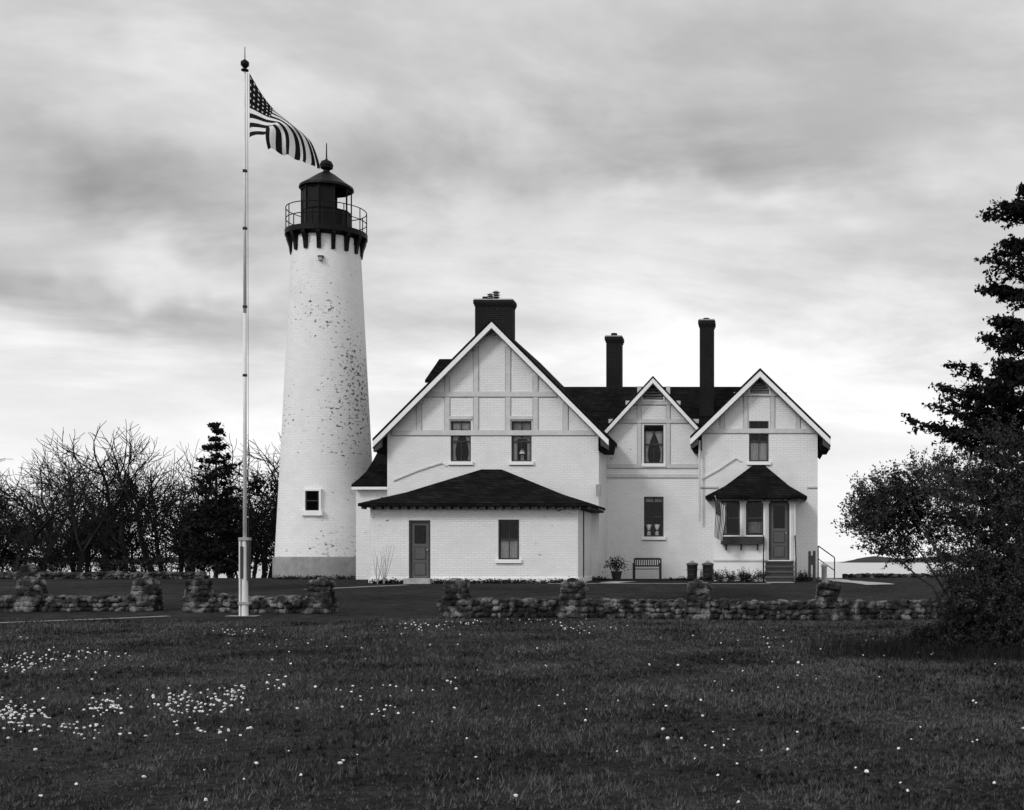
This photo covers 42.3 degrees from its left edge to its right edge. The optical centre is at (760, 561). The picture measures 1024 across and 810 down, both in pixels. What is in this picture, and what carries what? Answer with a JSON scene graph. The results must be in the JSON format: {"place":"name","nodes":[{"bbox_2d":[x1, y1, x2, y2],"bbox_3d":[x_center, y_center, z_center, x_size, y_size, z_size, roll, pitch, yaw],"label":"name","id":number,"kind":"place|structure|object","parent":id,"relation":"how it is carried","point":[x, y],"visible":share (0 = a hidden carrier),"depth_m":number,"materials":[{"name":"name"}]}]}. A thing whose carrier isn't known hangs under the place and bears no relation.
{"place":"outdoors","nodes":[
{"label":"outdoors","id":0,"kind":"place"},
{"bbox_2d":[4,556,951,562],"bbox_3d":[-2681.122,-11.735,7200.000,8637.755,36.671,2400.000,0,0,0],"label":"distant hills","id":1,"kind":"structure","parent":0,"point":[875,559],"depth_m":6000.00,"materials":[{"name":"grey"}]},
{"bbox_2d":[0,562,973,577],"bbox_3d":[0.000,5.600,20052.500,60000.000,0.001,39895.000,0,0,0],"label":"lake water","id":2,"kind":"structure","parent":0,"point":[858,568],"depth_m":885.89,"materials":[{"name":"grey liquid"}]},
{"bbox_2d":[0,578,1023,809],"bbox_3d":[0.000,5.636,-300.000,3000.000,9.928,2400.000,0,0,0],"label":"ground","id":3,"kind":"structure","parent":0,"point":[404,602],"depth_m":12.94,"materials":[{"name":"plant"}]},
{"bbox_2d":[1,584,148,611],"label":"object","id":4,"kind":"object","parent":3,"relation":"on","point":[3,608],"visible":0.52,"depth_m":33.76,"materials":[{"name":"grey stone"}]},
{"bbox_2d":[0,576,164,611],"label":"stones","id":5,"kind":"object","parent":3,"relation":"on","point":[31,595],"visible":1,"depth_m":33.69,"materials":[{"name":"grey stone"}]},
{"bbox_2d":[0,616,164,622],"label":"gravel path","id":6,"kind":"structure","parent":3,"relation":"on","point":[90,619],"depth_m":30.16,"materials":[{"name":"grey gravel"}]},
{"bbox_2d":[0,575,197,578],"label":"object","id":7,"kind":"object","parent":3,"relation":"on","point":[103,576],"visible":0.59,"depth_m":50.13,"materials":[{"name":"grey stone"}]},
{"bbox_2d":[0,563,209,578],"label":"stones","id":8,"kind":"object","parent":3,"relation":"on","point":[29,569],"visible":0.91,"depth_m":50.08,"materials":[{"name":"grey stone"}]},
{"bbox_2d":[0,467,278,573],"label":"undergrowth","id":9,"kind":"object","parent":3,"relation":"on","point":[118,566],"visible":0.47,"depth_m":61.88,"materials":[{"name":"black plant"}]},
{"bbox_2d":[0,419,280,577],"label":"distant bare trees","id":10,"kind":"object","parent":3,"relation":"on","point":[101,530],"visible":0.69,"depth_m":63.51,"materials":[{"name":"grey plant"}]},
{"bbox_2d":[179,421,255,577],"bbox_3d":[-25.456,-2.748,59.919,3.357,7.676,3.708,0,0,-22],"label":"spruce tree","id":11,"kind":"object","parent":3,"relation":"on","point":[223,563],"visible":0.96,"depth_m":59.65,"materials":[{"name":"black plant"}]},
{"bbox_2d":[190,585,324,612],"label":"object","id":12,"kind":"object","parent":3,"relation":"on","point":[259,608],"visible":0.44,"depth_m":33.22,"materials":[{"name":"grey stone"}]},
{"bbox_2d":[181,577,340,613],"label":"stones","id":13,"kind":"object","parent":3,"relation":"on","point":[202,597],"visible":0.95,"depth_m":33.22,"materials":[{"name":"grey stone"}]},
{"bbox_2d":[238,51,319,615],"bbox_3d":[-12.031,-5.722,31.470,2.146,14.286,1.084,0,0,7],"label":"flagpole","id":14,"kind":"object","parent":3,"relation":"on","point":[284,136],"visible":1,"depth_m":31.94,"materials":[{"name":"metal"}]},
{"bbox_2d":[272,142,371,578],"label":"lighthouse tower","id":15,"kind":"structure","parent":3,"relation":"on","point":[325,456],"depth_m":50.62,"materials":[{"name":"paint"}]},
{"bbox_2d":[301,489,323,515],"bbox_3d":[-17.554,-2.318,50.208,0.820,1.047,0.420,0,0,0],"label":"window","id":16,"kind":"structure","parent":15,"relation":"in","point":[312,498],"depth_m":50.09,"materials":[{"name":"white"}]},
{"bbox_2d":[306,585,400,589],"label":"gravel path","id":17,"kind":"structure","parent":3,"relation":"on","point":[367,586],"depth_m":42.46,"materials":[{"name":"grey gravel"}]},
{"bbox_2d":[373,556,384,583],"bbox_3d":[-13.087,0.242,43.842,0.396,1.095,0.143,0,0,10],"label":"twiggy shrub","id":18,"kind":"object","parent":3,"relation":"on","point":[376,571],"visible":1,"depth_m":43.80,"materials":[{"name":"plant"}]},
{"bbox_2d":[374,546,394,583],"bbox_3d":[-12.870,0.111,43.886,0.664,1.350,0.436,0,0,-31],"label":"twiggy shrub","id":19,"kind":"object","parent":3,"relation":"on","point":[384,576],"visible":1,"depth_m":43.87,"materials":[{"name":"plant"}]},
{"bbox_2d":[0,618,1023,809],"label":"dandelions","id":20,"kind":"object","parent":3,"relation":"on","point":[23,717],"visible":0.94,"depth_m":12.54,"materials":[{"name":"white plant"}]},
{"bbox_2d":[271,574,820,583],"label":"weeds","id":21,"kind":"object","parent":3,"relation":"on","point":[499,580],"visible":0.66,"depth_m":44.39,"materials":[{"name":"grey plant"}]},
{"bbox_2d":[356,330,817,578],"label":"walls","id":22,"kind":"structure","parent":3,"relation":"on","point":[464,542],"depth_m":48.10,"materials":[{"name":"paint"}]},
{"bbox_2d":[351,321,828,510],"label":"roof","id":23,"kind":"structure","parent":22,"relation":"on","point":[600,407],"depth_m":47.51,"materials":[{"name":"black"}]},
{"bbox_2d":[473,291,715,415],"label":"chimneys","id":24,"kind":"object","parent":23,"relation":"on","point":[499,312],"visible":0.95,"depth_m":51.60,"materials":[{"name":"brick"}]},
{"bbox_2d":[351,319,830,582],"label":"trim and timbering","id":25,"kind":"structure","parent":22,"relation":"attached to","point":[758,382],"depth_m":48.07,"materials":[{"name":"grey wood"}]},
{"bbox_2d":[403,501,789,583],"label":"doors","id":26,"kind":"structure","parent":22,"relation":"attached to","point":[419,541],"depth_m":44.89,"materials":[{"name":"paint"}]},
{"bbox_2d":[451,421,768,558],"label":"windows","id":27,"kind":"structure","parent":22,"relation":"attached to","point":[653,506],"depth_m":48.30,"materials":[{"name":"black glass"}]},
{"bbox_2d":[602,555,631,580],"bbox_3d":[-5.384,0.216,47.496,1.230,0.989,1.120,0,0,0],"label":"potted plant","id":28,"kind":"object","parent":3,"relation":"on","point":[616,574],"visible":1,"depth_m":47.37,"materials":[{"name":"grey plant"}]},
{"bbox_2d":[632,558,661,579],"bbox_3d":[-4.314,0.283,48.575,1.070,0.840,0.510,0,0,0],"label":"garden bench","id":29,"kind":"object","parent":3,"relation":"on","point":[659,565],"visible":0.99,"depth_m":48.77,"materials":[{"name":"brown wood"}]},
{"bbox_2d":[437,588,943,619],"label":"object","id":30,"kind":"object","parent":3,"relation":"on","point":[617,612],"visible":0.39,"depth_m":30.82,"materials":[{"name":"grey stone"}]},
{"bbox_2d":[686,561,698,578],"bbox_3d":[-2.587,0.344,48.300,0.459,0.732,0.459,0,0,41],"label":"trash can","id":31,"kind":"object","parent":3,"relation":"on","point":[691,569],"visible":0.92,"depth_m":48.14,"materials":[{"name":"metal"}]},
{"bbox_2d":[436,578,959,619],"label":"stones","id":32,"kind":"object","parent":3,"relation":"on","point":[700,607],"visible":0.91,"depth_m":30.82,"materials":[{"name":"grey stone"}]},
{"bbox_2d":[702,561,713,578],"bbox_3d":[-1.996,0.345,48.300,0.459,0.732,0.459,0,0,-41],"label":"trash can","id":33,"kind":"object","parent":3,"relation":"on","point":[707,569],"visible":0.91,"depth_m":48.13,"materials":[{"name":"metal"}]},
{"bbox_2d":[710,569,738,581],"bbox_3d":[-1.327,0.541,46.179,1.169,0.696,0.856,0,0,0],"label":"shrub","id":34,"kind":"object","parent":3,"relation":"on","point":[718,577],"visible":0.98,"depth_m":46.08,"materials":[{"name":"grey plant"}]},
{"bbox_2d":[736,566,768,581],"bbox_3d":[-0.292,0.528,46.075,1.408,0.736,0.948,0,0,0],"label":"shrub","id":35,"kind":"object","parent":3,"relation":"on","point":[746,578],"visible":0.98,"depth_m":45.95,"materials":[{"name":"grey plant"}]},
{"bbox_2d":[707,499,834,581],"bbox_3d":[0.450,-0.589,47.641,4.843,3.378,3.762,0,0,0],"label":"porch","id":36,"kind":"object","parent":3,"relation":"on","point":[736,552],"visible":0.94,"depth_m":47.00,"materials":[{"name":"white wood"}]},
{"bbox_2d":[714,496,725,540],"bbox_3d":[-1.466,-1.540,46.541,0.415,1.656,0.898,0,0,0],"label":"porch flag","id":37,"kind":"object","parent":36,"relation":"attached to","point":[720,519],"visible":1,"depth_m":46.15,"materials":[{"name":"white fabric"}]},
{"bbox_2d":[794,569,810,581],"bbox_3d":[1.573,0.585,46.594,0.714,0.650,0.820,0,0,14],"label":"shrub","id":38,"kind":"object","parent":3,"relation":"on","point":[802,577],"visible":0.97,"depth_m":46.56,"materials":[{"name":"grey plant"}]},
{"bbox_2d":[808,551,815,580],"bbox_3d":[1.867,0.167,46.800,0.270,1.130,0.120,0,0,0],"label":"utility post","id":39,"kind":"object","parent":3,"relation":"on","point":[811,559],"visible":1,"depth_m":46.74,"materials":[{"name":"grey wood"}]},
{"bbox_2d":[821,563,826,580],"bbox_3d":[2.351,0.392,47.500,0.240,0.660,0.240,0,0,0],"label":"utility pedestal","id":40,"kind":"object","parent":3,"relation":"on","point":[823,571],"visible":0.91,"depth_m":47.41,"materials":[{"name":"metal"}]},
{"bbox_2d":[842,575,938,577],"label":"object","id":41,"kind":"object","parent":3,"relation":"on","point":[884,577],"visible":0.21,"depth_m":54.62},
{"bbox_2d":[842,573,946,577],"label":"stones","id":42,"kind":"object","parent":3,"relation":"on","point":[889,575],"visible":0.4,"depth_m":54.53,"materials":[{"name":"grey stone"}]},
{"bbox_2d":[831,408,1023,648],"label":"leafy bush","id":43,"kind":"object","parent":3,"relation":"on","point":[875,509],"visible":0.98,"depth_m":20.48,"materials":[{"name":"black plant"}]},
{"bbox_2d":[891,592,1023,656],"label":"shrub","id":44,"kind":"object","parent":3,"relation":"on","point":[959,619],"visible":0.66,"depth_m":19.90,"materials":[{"name":"black plant"}]},
{"bbox_2d":[900,181,1023,611],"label":"spruce tree","id":45,"kind":"object","parent":3,"relation":"on","point":[1002,397],"visible":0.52,"depth_m":23.54,"materials":[{"name":"black plant"}]},
{"bbox_2d":[0,0,1023,561],"label":"sky","id":46,"kind":"structure","parent":0,"point":[809,180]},
{"bbox_2d":[599,581,634,582],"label":"concrete path","id":47,"kind":"structure","parent":0,"point":[616,581],"depth_m":45.68,"materials":[{"name":"grey concrete"}]},
{"bbox_2d":[548,583,770,583],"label":"gravel path","id":48,"kind":"structure","parent":0,"point":[666,583],"depth_m":43.99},
{"bbox_2d":[818,578,890,584],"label":"concrete path","id":49,"kind":"structure","parent":0,"point":[859,582],"depth_m":44.78,"materials":[{"name":"grey concrete"}]},
{"bbox_2d":[724,630,1023,668],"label":"tall grass","id":50,"kind":"structure","parent":0,"point":[890,647],"depth_m":19.45,"materials":[{"name":"black plant"}]}
]}

